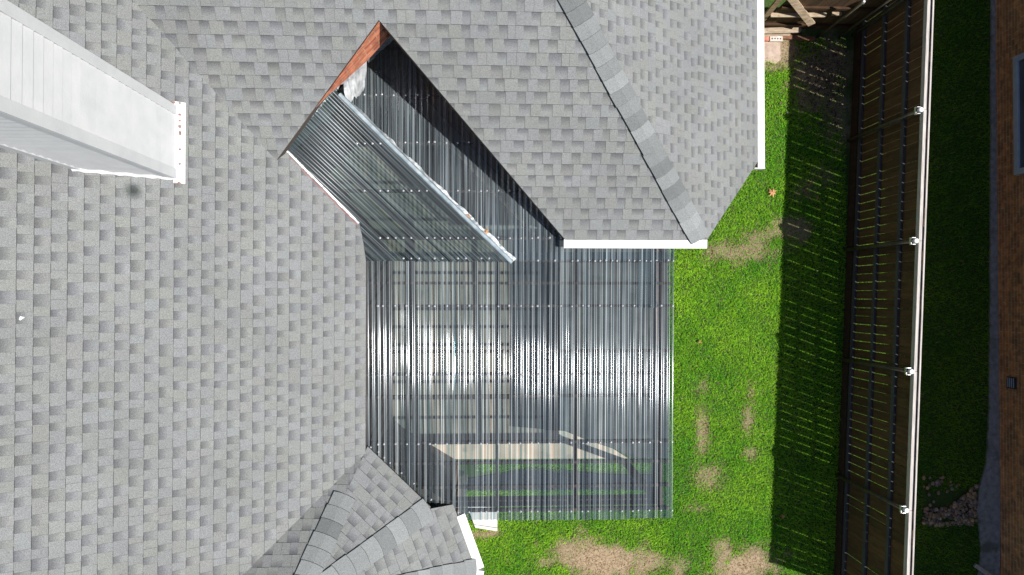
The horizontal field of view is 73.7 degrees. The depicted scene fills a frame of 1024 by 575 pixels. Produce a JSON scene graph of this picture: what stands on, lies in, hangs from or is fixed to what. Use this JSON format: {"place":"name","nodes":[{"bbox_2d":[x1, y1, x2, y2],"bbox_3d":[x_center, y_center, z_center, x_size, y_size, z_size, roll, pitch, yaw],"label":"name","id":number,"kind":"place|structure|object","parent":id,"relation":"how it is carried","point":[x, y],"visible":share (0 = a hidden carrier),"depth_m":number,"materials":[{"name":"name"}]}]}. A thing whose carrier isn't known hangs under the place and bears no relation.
{"place":"outdoors","nodes":[
{"label":"outdoors","id":0,"kind":"place"},
{"bbox_2d":[393,0,989,574],"bbox_3d":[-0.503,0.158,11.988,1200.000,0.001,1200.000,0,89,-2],"label":"ground","id":1,"kind":"structure","parent":0,"point":[945,500],"depth_m":12.23,"materials":[{"name":"green plant"}]},
{"bbox_2d":[0,0,764,574],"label":"house","id":2,"kind":"structure","parent":1,"relation":"on","point":[186,272],"depth_m":8.01,"materials":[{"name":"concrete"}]},
{"bbox_2d":[287,36,673,520],"bbox_3d":[-0.439,-0.130,10.179,5.260,3.629,6.685,0,89,-2],"label":"patio cover","id":3,"kind":"object","parent":2,"relation":"attached to","point":[385,191],"visible":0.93,"depth_m":9.30,"materials":[{"name":"corrugated translucent plastic"},{"name":"metal"}]},
{"bbox_2d":[468,507,497,530],"bbox_3d":[-0.516,4.015,11.898,0.531,0.078,0.452,0,89,-2],"label":"splash block","id":4,"kind":"object","parent":1,"relation":"on","point":[486,524],"depth_m":11.86,"materials":[{"name":"white concrete"}]},
{"bbox_2d":[388,85,625,458],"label":"patio slab","id":5,"kind":"structure","parent":1,"relation":"on","point":[404,110],"depth_m":11.94,"materials":[{"name":"concrete"}]},
{"bbox_2d":[460,467,644,489],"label":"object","id":6,"kind":"object","parent":1,"relation":"on","point":[530,476],"visible":0.22,"depth_m":11.96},
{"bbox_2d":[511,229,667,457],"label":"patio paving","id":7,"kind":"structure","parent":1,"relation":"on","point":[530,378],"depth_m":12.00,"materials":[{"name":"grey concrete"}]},
{"bbox_2d":[764,42,780,63],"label":"paving slab","id":8,"kind":"structure","parent":1,"relation":"on","point":[771,49],"depth_m":12.25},
{"bbox_2d":[769,188,776,196],"bbox_3d":[4.638,-1.694,12.165,0.151,0.030,0.184,17,89,-2],"label":"dead leaf","id":9,"kind":"object","parent":1,"relation":"on","point":[772,191],"visible":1,"depth_m":12.16,"materials":[{"name":"plant"}]},
{"bbox_2d":[769,36,782,42],"bbox_3d":[4.722,-4.447,12.233,0.231,0.071,0.090,0,89,-2],"label":"brick","id":10,"kind":"object","parent":1,"relation":"on","point":[776,39],"visible":1,"depth_m":12.20,"materials":[{"name":"white brick"}]},
{"bbox_2d":[783,35,814,41],"bbox_3d":[5.063,-4.484,12.258,0.749,0.050,0.080,4,89,-2],"label":"old board","id":11,"kind":"object","parent":1,"relation":"on","point":[800,37],"visible":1,"depth_m":12.24,"materials":[{"name":"brown wood"}]},
{"bbox_2d":[764,33,790,36],"bbox_3d":[4.716,-4.519,12.204,0.521,0.030,0.060,-3,89,-2],"label":"old board","id":12,"kind":"object","parent":11,"relation":"on","point":[780,34],"visible":0.71,"depth_m":12.19,"materials":[{"name":"beige wood"}]},
{"bbox_2d":[764,27,801,33],"bbox_3d":[4.785,-4.567,12.128,0.718,0.030,0.100,-3,89,-2],"label":"old board","id":13,"kind":"object","parent":12,"relation":"on","point":[777,30],"visible":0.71,"depth_m":12.11,"materials":[{"name":"beige wood"}]},
{"bbox_2d":[779,39,848,163],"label":"leaf litter","id":14,"kind":"object","parent":1,"relation":"on","point":[827,81],"visible":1,"depth_m":12.25,"materials":[{"name":"plant"}]},
{"bbox_2d":[764,0,892,37],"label":"side fence","id":15,"kind":"object","parent":1,"relation":"on","point":[856,13],"visible":0.87,"depth_m":11.54,"materials":[{"name":"brown wood"}]},
{"bbox_2d":[770,12,826,16],"bbox_3d":[4.850,-4.622,11.566,0.938,0.080,0.090,0,89,-2],"label":"old board","id":16,"kind":"object","parent":15,"relation":"attached to","point":[773,14],"visible":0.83,"depth_m":11.55,"materials":[{"name":"beige wood"}]},
{"bbox_2d":[788,0,814,25],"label":"old board","id":17,"kind":"object","parent":15,"relation":"attached to","point":[801,11],"visible":1,"depth_m":11.38,"materials":[{"name":"brown wood"}]},
{"bbox_2d":[764,0,781,20],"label":"old board","id":18,"kind":"object","parent":17,"relation":"attached to","point":[772,8],"visible":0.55,"depth_m":11.31,"materials":[{"name":"brown wood"}]},
{"bbox_2d":[831,11,841,15],"bbox_3d":[5.465,-4.612,11.491,0.170,0.030,0.072,0,89,-2],"label":"old board","id":19,"kind":"object","parent":15,"relation":"attached to","point":[836,13],"visible":1,"depth_m":11.48,"materials":[{"name":"beige wood"}]},
{"bbox_2d":[834,0,933,574],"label":"fence","id":20,"kind":"object","parent":1,"relation":"on","point":[864,537],"visible":1,"depth_m":11.13,"materials":[{"name":"brown wood"}]},
{"bbox_2d":[921,475,979,526],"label":"river stones","id":21,"kind":"object","parent":1,"relation":"on","point":[954,509],"visible":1,"depth_m":12.25,"materials":[{"name":"stone"}]},
{"bbox_2d":[973,0,1023,574],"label":"neighbour house","id":22,"kind":"structure","parent":1,"relation":"on","point":[1009,19],"depth_m":12.04,"materials":[{"name":"brick"}]},
{"bbox_2d":[1013,52,1023,174],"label":"window","id":23,"kind":"structure","parent":22,"relation":"in","point":[1018,61],"depth_m":11.80,"materials":[{"name":"blue glass"}]},
{"bbox_2d":[853,0,995,574],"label":"grass","id":24,"kind":"structure","parent":0,"point":[939,368],"depth_m":12.33,"materials":[{"name":"green plant"}]},
{"bbox_2d":[976,0,999,574],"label":"path","id":25,"kind":"structure","parent":0,"point":[989,483],"depth_m":12.31,"materials":[{"name":"concrete"}]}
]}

